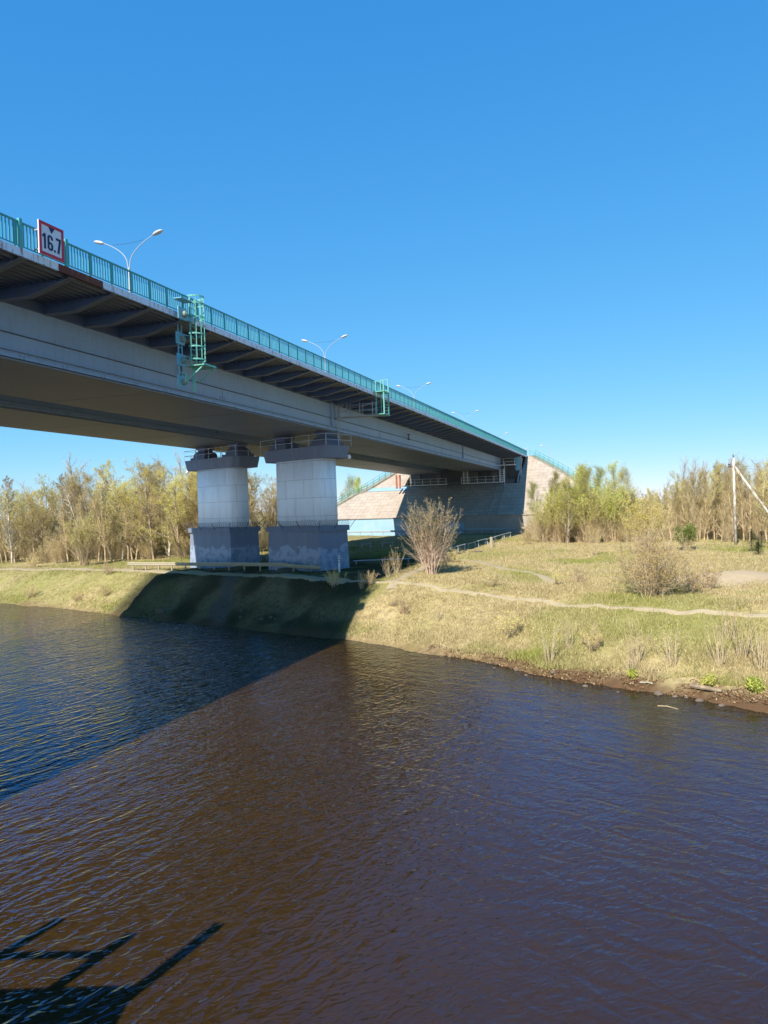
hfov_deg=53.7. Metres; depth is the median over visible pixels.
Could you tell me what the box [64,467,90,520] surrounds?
birch tree
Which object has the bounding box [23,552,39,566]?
dry shrub
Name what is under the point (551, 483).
willow tree
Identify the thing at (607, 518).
willow shrub
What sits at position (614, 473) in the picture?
willow tree
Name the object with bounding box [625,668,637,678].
leafy weed
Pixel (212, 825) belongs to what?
river water
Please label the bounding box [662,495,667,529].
young tree
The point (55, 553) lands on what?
willow shrub
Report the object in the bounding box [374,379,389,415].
caged ladder
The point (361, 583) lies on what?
sapling
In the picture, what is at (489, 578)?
dry shrub
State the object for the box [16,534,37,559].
willow shrub
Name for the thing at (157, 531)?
young tree
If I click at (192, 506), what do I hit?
young tree
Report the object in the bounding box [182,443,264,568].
bridge pier
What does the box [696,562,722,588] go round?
dry shrub
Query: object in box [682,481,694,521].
young tree
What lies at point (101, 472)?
birch tree
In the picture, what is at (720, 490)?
young tree
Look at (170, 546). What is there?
willow shrub
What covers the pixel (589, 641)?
dry shrub
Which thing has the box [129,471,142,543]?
birch tree
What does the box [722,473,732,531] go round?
young tree
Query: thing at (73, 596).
dry shrub
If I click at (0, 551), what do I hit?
young tree
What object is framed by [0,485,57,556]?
alder tree
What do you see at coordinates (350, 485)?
willow tree
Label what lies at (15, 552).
willow shrub
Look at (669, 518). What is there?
young tree
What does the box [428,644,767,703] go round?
shore debris
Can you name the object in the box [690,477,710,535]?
young tree
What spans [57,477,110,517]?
alder tree
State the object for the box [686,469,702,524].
young tree
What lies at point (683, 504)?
young tree
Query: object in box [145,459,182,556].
birch tree
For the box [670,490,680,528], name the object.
young tree
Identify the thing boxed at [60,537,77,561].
willow shrub
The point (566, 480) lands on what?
willow tree
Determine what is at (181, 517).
alder tree
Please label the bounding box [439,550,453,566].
dry shrub
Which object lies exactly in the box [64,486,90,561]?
birch tree
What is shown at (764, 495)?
young tree
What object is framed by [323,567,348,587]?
dry shrub
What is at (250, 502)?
birch tree
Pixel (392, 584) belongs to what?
path
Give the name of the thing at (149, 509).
birch tree
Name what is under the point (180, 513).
young tree
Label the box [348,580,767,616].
path
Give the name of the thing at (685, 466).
bare tree
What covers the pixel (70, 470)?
bare tree
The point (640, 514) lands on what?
yellow shrub
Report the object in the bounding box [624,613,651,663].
sapling
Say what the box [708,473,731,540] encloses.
young tree
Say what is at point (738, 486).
young tree
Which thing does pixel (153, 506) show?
young tree
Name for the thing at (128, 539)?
young tree
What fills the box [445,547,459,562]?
dry shrub
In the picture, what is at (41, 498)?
birch tree
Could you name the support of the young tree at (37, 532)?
on the ground at (227, 589)
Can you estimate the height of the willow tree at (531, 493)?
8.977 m
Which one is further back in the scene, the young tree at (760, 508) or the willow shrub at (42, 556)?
the willow shrub at (42, 556)
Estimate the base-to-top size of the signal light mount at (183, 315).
4.220 m
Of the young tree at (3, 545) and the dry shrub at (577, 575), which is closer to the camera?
the dry shrub at (577, 575)
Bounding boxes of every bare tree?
[15,480,36,543]
[60,458,91,517]
[62,452,85,510]
[149,454,173,526]
[165,465,189,517]
[170,450,188,500]
[659,476,671,517]
[677,455,687,494]
[688,456,700,490]
[694,460,718,524]
[696,460,712,516]
[721,461,736,501]
[722,450,739,489]
[740,462,756,521]
[748,456,763,498]
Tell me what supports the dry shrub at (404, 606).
on the ground at (227, 589)
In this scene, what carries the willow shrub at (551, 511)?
on the ground at (227, 589)
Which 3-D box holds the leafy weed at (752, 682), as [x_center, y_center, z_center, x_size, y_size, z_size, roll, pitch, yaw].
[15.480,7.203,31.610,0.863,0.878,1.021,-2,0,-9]
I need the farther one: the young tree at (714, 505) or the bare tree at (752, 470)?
the bare tree at (752, 470)
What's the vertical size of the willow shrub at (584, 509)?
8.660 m
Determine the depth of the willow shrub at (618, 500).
92.37 m
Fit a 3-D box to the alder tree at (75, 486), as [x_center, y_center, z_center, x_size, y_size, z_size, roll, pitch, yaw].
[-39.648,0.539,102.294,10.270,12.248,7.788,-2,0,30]
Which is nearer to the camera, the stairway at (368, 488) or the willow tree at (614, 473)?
the willow tree at (614, 473)
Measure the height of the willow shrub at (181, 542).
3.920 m
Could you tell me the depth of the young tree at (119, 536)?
101.44 m
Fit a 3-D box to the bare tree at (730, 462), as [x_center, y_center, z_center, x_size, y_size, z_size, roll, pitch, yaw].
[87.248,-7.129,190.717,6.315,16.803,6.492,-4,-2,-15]
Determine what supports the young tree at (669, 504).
on the ground at (227, 589)
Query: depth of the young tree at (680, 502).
89.64 m
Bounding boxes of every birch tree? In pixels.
[0,475,26,562]
[27,489,48,546]
[34,473,68,557]
[49,486,62,547]
[51,473,91,557]
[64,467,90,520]
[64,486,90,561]
[84,466,123,560]
[93,459,131,558]
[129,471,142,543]
[133,464,165,556]
[136,462,171,554]
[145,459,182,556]
[148,463,176,544]
[248,474,266,527]
[256,476,275,535]
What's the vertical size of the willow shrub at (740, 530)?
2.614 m
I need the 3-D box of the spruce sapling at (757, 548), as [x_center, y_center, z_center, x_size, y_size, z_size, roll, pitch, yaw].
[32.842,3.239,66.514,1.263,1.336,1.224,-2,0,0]
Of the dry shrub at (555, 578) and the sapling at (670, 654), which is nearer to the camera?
the sapling at (670, 654)
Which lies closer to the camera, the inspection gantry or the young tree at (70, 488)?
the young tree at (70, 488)
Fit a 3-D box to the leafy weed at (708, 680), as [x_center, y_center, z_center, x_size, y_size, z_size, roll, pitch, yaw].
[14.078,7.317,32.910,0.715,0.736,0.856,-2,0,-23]
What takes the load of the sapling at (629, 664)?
on the ground at (227, 589)
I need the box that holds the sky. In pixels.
[0,0,767,518]
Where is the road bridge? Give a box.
[0,212,526,474]
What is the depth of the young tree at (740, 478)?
90.05 m
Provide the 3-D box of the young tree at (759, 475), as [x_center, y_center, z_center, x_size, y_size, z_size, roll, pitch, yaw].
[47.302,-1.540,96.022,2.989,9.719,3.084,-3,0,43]
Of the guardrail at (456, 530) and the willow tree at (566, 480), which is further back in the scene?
the guardrail at (456, 530)
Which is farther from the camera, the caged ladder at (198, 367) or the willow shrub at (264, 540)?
the willow shrub at (264, 540)
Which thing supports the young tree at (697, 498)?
on the ground at (227, 589)
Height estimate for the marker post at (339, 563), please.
1.550 m
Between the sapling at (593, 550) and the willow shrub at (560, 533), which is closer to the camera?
the sapling at (593, 550)
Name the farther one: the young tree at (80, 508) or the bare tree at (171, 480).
the bare tree at (171, 480)
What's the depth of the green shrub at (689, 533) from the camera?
76.06 m
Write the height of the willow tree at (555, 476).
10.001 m
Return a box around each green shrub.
[60,507,111,565]
[672,519,697,548]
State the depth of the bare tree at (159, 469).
108.73 m
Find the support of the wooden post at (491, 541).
on the ground at (227, 589)
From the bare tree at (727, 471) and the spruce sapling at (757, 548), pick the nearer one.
the spruce sapling at (757, 548)
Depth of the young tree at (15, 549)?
99.37 m
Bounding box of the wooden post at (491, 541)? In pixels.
[490,537,492,546]
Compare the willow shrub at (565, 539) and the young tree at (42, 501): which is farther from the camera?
the young tree at (42, 501)
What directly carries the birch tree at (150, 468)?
on the ground at (227, 589)
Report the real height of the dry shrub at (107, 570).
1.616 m
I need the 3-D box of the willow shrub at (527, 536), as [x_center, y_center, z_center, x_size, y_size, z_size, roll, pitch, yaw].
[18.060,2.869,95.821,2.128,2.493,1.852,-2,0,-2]
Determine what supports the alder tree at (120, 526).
on the ground at (227, 589)
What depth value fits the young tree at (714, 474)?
92.33 m
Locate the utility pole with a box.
[728,455,767,544]
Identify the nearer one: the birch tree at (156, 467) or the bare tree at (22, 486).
the birch tree at (156, 467)
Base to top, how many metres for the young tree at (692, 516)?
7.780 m
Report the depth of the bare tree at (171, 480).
107.18 m
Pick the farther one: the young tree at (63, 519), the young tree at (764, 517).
the young tree at (63, 519)
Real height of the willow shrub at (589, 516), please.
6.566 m
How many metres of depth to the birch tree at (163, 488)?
100.40 m
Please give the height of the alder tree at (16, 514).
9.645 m
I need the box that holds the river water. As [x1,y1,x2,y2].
[0,603,767,1023]
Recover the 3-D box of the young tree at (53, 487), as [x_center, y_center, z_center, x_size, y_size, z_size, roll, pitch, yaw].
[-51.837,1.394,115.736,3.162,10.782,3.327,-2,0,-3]
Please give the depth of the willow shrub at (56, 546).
97.58 m
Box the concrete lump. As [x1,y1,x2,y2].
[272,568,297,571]
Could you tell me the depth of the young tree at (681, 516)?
90.31 m
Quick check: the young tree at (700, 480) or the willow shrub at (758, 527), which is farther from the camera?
the young tree at (700, 480)
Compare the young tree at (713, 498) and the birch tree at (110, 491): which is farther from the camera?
the birch tree at (110, 491)
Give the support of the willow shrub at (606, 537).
on the ground at (227, 589)
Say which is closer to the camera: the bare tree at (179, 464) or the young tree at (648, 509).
the young tree at (648, 509)
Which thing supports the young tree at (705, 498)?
on the ground at (227, 589)
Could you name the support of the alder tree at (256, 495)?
on the ground at (227, 589)
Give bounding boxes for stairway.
[337,472,395,505]
[529,450,602,493]
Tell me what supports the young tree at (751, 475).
on the ground at (227, 589)
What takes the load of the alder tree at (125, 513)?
on the ground at (227, 589)
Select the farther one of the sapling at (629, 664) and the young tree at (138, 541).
the young tree at (138, 541)
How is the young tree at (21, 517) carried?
on the ground at (227, 589)
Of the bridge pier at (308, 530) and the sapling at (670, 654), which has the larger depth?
the bridge pier at (308, 530)
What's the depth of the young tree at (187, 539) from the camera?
93.92 m
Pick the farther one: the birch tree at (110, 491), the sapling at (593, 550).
the birch tree at (110, 491)
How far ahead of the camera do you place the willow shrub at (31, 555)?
96.64 m
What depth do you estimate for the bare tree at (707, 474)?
107.76 m
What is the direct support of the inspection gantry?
attached to the road bridge
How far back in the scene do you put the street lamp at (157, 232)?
53.12 m
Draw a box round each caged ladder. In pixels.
[185,294,216,391]
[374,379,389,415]
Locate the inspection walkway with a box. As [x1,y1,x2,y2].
[334,401,378,439]
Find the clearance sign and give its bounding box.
[33,219,64,262]
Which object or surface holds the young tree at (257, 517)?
on the ground at (227, 589)
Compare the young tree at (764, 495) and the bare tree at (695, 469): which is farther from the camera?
the bare tree at (695, 469)
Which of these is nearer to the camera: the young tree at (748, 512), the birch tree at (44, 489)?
the young tree at (748, 512)
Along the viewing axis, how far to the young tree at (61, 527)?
105.56 m
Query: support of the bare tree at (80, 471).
on the ground at (227, 589)
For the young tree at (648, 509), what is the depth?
93.57 m
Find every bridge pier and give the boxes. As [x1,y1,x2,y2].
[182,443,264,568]
[259,431,355,571]
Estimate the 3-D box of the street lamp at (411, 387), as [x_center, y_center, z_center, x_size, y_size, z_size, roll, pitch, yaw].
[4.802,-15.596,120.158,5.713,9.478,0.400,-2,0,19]
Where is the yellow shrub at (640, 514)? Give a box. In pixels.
[618,494,674,552]
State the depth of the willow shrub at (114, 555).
94.04 m
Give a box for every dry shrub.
[17,583,37,597]
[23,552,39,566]
[69,588,85,600]
[97,584,112,596]
[101,560,115,574]
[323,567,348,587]
[360,571,379,583]
[385,594,401,606]
[396,599,411,613]
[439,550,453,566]
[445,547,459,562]
[478,568,502,586]
[496,606,521,636]
[550,570,568,583]
[570,565,587,583]
[578,624,602,650]
[670,562,704,592]
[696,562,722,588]
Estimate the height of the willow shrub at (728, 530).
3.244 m
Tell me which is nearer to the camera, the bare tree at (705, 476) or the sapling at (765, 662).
the sapling at (765, 662)
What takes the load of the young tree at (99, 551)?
on the ground at (227, 589)
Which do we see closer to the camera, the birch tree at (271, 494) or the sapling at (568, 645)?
the sapling at (568, 645)
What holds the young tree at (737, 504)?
on the ground at (227, 589)
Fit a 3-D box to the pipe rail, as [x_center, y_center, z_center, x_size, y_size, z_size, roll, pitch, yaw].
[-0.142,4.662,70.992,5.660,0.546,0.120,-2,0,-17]
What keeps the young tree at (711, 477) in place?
on the ground at (227, 589)
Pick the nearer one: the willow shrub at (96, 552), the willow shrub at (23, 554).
the willow shrub at (96, 552)
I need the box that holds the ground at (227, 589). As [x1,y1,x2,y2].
[0,496,767,713]
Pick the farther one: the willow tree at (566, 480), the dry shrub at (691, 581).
the willow tree at (566, 480)
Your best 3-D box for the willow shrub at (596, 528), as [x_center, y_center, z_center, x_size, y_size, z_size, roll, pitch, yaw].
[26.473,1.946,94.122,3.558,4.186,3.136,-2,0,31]
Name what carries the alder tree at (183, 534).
on the ground at (227, 589)
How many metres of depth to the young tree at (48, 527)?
105.58 m
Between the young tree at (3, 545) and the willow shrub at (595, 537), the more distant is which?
the young tree at (3, 545)
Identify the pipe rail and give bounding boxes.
[353,558,410,563]
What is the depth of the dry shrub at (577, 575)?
51.54 m
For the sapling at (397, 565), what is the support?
on the ground at (227, 589)
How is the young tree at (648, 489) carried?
on the ground at (227, 589)
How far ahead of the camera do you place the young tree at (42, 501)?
113.52 m
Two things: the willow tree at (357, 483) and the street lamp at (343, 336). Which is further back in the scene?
the willow tree at (357, 483)
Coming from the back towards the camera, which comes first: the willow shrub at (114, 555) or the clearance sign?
the willow shrub at (114, 555)
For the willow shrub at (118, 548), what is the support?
on the ground at (227, 589)
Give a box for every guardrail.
[127,562,320,571]
[347,528,515,536]
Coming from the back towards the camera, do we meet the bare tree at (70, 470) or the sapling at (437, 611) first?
the bare tree at (70, 470)
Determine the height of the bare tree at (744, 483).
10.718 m
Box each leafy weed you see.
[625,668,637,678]
[698,672,717,686]
[743,675,766,693]
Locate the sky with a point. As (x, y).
(550, 217)
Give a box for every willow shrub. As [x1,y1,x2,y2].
[2,543,22,560]
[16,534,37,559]
[16,546,29,561]
[27,547,40,563]
[31,538,44,560]
[35,542,49,562]
[44,536,65,561]
[46,543,62,563]
[51,535,71,560]
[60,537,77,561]
[92,545,103,560]
[107,541,125,560]
[113,540,126,557]
[137,544,150,558]
[140,538,159,557]
[161,537,175,553]
[163,529,186,558]
[179,538,189,557]
[258,528,268,551]
[398,496,462,573]
[521,526,533,543]
[522,520,534,540]
[524,492,561,542]
[527,510,551,542]
[530,481,576,542]
[532,498,562,542]
[542,479,588,542]
[549,513,569,542]
[551,485,586,540]
[555,487,594,542]
[561,475,604,542]
[570,496,604,541]
[580,520,597,543]
[585,513,607,541]
[587,478,635,542]
[587,524,606,542]
[590,491,621,542]
[591,513,719,595]
[597,476,641,528]
[605,495,639,540]
[615,523,629,542]
[618,519,631,541]
[619,511,649,541]
[698,522,712,538]
[718,517,733,541]
[737,521,751,538]
[750,514,767,540]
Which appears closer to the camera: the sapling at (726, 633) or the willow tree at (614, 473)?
the sapling at (726, 633)
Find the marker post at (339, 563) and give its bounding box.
[338,556,339,571]
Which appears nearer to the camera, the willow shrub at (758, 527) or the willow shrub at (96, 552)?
the willow shrub at (758, 527)
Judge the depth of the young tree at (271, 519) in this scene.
105.08 m
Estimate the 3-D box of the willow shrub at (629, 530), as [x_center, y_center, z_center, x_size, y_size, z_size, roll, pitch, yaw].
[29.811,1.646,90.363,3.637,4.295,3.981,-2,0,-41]
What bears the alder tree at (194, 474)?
on the ground at (227, 589)
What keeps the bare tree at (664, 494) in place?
on the ground at (227, 589)
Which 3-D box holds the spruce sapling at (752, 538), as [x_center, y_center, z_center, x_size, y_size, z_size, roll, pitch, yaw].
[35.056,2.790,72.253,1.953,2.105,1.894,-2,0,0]
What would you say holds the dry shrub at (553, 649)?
on the ground at (227, 589)
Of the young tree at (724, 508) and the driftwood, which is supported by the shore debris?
the driftwood
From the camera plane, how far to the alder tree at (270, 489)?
105.86 m
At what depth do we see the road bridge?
47.55 m
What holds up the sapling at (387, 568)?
on the ground at (227, 589)
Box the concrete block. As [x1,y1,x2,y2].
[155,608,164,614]
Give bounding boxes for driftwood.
[689,683,721,691]
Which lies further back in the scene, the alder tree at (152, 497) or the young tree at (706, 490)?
the young tree at (706, 490)
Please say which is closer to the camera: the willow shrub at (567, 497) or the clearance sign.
the clearance sign
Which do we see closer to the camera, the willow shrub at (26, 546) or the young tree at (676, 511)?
the young tree at (676, 511)
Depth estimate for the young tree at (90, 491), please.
92.49 m
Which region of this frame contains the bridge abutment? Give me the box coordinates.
[337,456,599,535]
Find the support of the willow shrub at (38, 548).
on the ground at (227, 589)
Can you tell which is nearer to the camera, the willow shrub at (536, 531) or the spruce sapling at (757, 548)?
the spruce sapling at (757, 548)
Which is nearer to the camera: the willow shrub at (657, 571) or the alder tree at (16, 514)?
the willow shrub at (657, 571)
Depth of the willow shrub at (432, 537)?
60.56 m
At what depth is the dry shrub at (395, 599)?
51.80 m
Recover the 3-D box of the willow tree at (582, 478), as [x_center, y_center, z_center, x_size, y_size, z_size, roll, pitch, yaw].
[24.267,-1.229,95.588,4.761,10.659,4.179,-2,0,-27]
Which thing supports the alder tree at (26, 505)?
on the ground at (227, 589)
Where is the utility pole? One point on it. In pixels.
(734, 467)
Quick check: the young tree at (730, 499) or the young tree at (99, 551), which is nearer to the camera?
the young tree at (730, 499)
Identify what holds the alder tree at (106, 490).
on the ground at (227, 589)
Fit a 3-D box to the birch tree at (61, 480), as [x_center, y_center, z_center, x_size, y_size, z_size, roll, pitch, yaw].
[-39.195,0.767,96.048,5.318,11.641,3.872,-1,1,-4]
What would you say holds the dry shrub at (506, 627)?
on the ground at (227, 589)
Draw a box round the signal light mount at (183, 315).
[173,297,192,387]
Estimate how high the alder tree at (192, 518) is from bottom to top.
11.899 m
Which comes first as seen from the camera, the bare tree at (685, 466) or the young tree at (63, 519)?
the young tree at (63, 519)
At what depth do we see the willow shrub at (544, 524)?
97.45 m
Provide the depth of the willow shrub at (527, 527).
101.77 m
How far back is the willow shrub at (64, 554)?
97.48 m
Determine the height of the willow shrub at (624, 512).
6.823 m
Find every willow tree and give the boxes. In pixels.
[338,471,355,498]
[346,475,365,500]
[519,480,543,534]
[537,480,561,517]
[544,487,554,500]
[545,469,566,515]
[557,476,582,542]
[560,460,596,541]
[570,460,603,504]
[570,463,589,493]
[592,461,624,525]
[592,465,611,538]
[610,463,644,541]
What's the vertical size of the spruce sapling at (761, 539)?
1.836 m
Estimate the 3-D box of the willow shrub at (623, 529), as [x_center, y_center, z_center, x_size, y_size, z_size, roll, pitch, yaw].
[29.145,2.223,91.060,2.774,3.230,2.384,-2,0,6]
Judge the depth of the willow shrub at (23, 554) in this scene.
100.14 m
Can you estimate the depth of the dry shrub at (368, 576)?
56.09 m
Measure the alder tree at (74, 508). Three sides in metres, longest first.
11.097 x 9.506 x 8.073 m
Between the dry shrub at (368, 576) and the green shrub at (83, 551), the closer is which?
the dry shrub at (368, 576)
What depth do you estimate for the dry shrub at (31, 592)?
76.99 m
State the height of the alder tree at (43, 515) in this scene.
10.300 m
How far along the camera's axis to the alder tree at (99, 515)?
100.69 m
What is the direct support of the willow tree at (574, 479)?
on the ground at (227, 589)
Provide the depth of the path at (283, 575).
68.08 m
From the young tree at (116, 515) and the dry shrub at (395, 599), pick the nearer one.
the dry shrub at (395, 599)
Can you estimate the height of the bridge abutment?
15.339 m
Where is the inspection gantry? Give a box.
[395,458,515,488]
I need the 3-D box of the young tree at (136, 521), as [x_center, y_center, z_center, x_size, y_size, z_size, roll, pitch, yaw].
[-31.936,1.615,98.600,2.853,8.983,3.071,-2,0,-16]
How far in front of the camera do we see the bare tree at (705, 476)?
115.13 m
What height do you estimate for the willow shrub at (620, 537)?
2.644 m
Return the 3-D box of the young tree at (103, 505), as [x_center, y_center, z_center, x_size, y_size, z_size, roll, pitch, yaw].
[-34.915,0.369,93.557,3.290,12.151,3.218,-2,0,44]
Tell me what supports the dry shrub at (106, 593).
on the ground at (227, 589)
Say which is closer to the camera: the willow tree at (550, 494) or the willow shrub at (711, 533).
the willow shrub at (711, 533)
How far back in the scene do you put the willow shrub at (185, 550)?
93.84 m
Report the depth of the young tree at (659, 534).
91.23 m
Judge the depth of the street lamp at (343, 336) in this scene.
86.19 m
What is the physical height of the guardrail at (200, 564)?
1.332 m
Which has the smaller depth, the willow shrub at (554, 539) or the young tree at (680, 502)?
the young tree at (680, 502)
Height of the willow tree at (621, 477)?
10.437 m
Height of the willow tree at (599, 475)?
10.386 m
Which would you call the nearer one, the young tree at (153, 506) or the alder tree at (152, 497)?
the alder tree at (152, 497)
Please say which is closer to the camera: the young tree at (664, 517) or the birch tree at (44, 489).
the young tree at (664, 517)
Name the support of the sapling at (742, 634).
on the ground at (227, 589)
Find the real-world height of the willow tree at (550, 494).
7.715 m
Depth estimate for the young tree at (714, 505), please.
90.20 m
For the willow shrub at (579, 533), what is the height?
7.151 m
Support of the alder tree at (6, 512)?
on the ground at (227, 589)
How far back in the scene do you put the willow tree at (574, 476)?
102.92 m
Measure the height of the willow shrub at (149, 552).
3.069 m
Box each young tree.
[0,492,24,562]
[0,503,6,562]
[0,534,6,562]
[14,489,31,559]
[31,509,43,554]
[35,486,46,543]
[42,486,54,539]
[43,497,55,549]
[51,485,71,561]
[56,502,68,554]
[64,483,79,561]
[70,497,90,549]
[78,471,116,560]
[88,500,103,560]
[89,469,115,560]
[108,478,121,552]
[108,492,122,555]
[116,488,140,559]
[126,491,147,556]
[127,483,149,559]
[138,471,165,552]
[152,492,169,555]
[175,485,185,537]
[180,492,191,556]
[185,478,197,533]
[188,487,197,543]
[248,483,263,543]
[259,482,276,548]
[644,494,654,533]
[646,487,666,538]
[652,491,660,535]
[659,490,671,530]
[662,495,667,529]
[663,487,674,520]
[663,493,681,540]
[668,471,693,530]
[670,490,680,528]
[671,482,684,528]
[671,484,688,527]
[671,488,680,536]
[675,478,690,527]
[679,478,700,540]
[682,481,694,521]
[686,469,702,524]
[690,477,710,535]
[691,469,705,538]
[694,472,708,536]
[697,474,709,530]
[698,471,718,539]
[699,463,723,539]
[701,461,723,539]
[706,463,722,539]
[707,471,730,539]
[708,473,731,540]
[710,461,732,533]
[720,464,744,540]
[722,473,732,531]
[725,475,744,527]
[725,479,742,537]
[728,456,751,540]
[733,463,757,535]
[738,461,758,541]
[745,473,757,533]
[750,470,767,540]
[751,461,767,540]
[752,462,764,534]
[753,477,767,540]
[754,473,767,538]
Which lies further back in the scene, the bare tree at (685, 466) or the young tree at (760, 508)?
the bare tree at (685, 466)
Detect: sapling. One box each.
[357,571,365,588]
[382,558,395,576]
[389,547,404,573]
[428,599,441,621]
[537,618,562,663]
[560,613,584,649]
[587,527,600,554]
[616,641,639,670]
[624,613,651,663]
[646,616,682,666]
[698,609,741,666]
[705,592,741,639]
[726,594,761,657]
[743,611,767,670]
[745,531,759,549]
[753,542,763,554]
[754,531,766,545]
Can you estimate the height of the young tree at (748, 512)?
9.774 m
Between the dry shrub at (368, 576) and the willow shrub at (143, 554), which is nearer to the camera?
the dry shrub at (368, 576)
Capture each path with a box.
[0,568,353,583]
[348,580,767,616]
[385,559,561,589]
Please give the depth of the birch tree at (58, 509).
110.48 m
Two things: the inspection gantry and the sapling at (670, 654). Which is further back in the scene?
the inspection gantry
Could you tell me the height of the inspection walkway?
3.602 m
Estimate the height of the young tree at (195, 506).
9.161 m
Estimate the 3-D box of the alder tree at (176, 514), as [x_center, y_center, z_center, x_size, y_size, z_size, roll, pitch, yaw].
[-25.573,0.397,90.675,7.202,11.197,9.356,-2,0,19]
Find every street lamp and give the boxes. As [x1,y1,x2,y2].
[94,229,162,291]
[301,335,347,371]
[396,382,430,397]
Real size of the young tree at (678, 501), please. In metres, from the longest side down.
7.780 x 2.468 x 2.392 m
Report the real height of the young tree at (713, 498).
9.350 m
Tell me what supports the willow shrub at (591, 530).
on the ground at (227, 589)
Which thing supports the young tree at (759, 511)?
on the ground at (227, 589)
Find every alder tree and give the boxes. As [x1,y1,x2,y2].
[0,485,38,559]
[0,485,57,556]
[0,488,27,546]
[0,492,34,541]
[7,486,67,560]
[48,482,96,558]
[56,473,117,556]
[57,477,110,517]
[69,490,115,545]
[83,475,141,543]
[88,476,153,559]
[93,478,130,506]
[98,455,177,559]
[130,470,197,557]
[151,467,197,542]
[157,478,197,552]
[165,467,197,525]
[181,493,197,534]
[248,471,275,525]
[254,486,276,533]
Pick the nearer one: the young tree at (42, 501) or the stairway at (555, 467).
the young tree at (42, 501)
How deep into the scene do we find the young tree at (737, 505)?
93.97 m
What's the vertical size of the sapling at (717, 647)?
2.728 m
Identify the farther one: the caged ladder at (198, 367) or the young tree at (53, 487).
the young tree at (53, 487)
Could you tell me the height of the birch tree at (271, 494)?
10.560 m
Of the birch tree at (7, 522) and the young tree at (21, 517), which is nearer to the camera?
the birch tree at (7, 522)

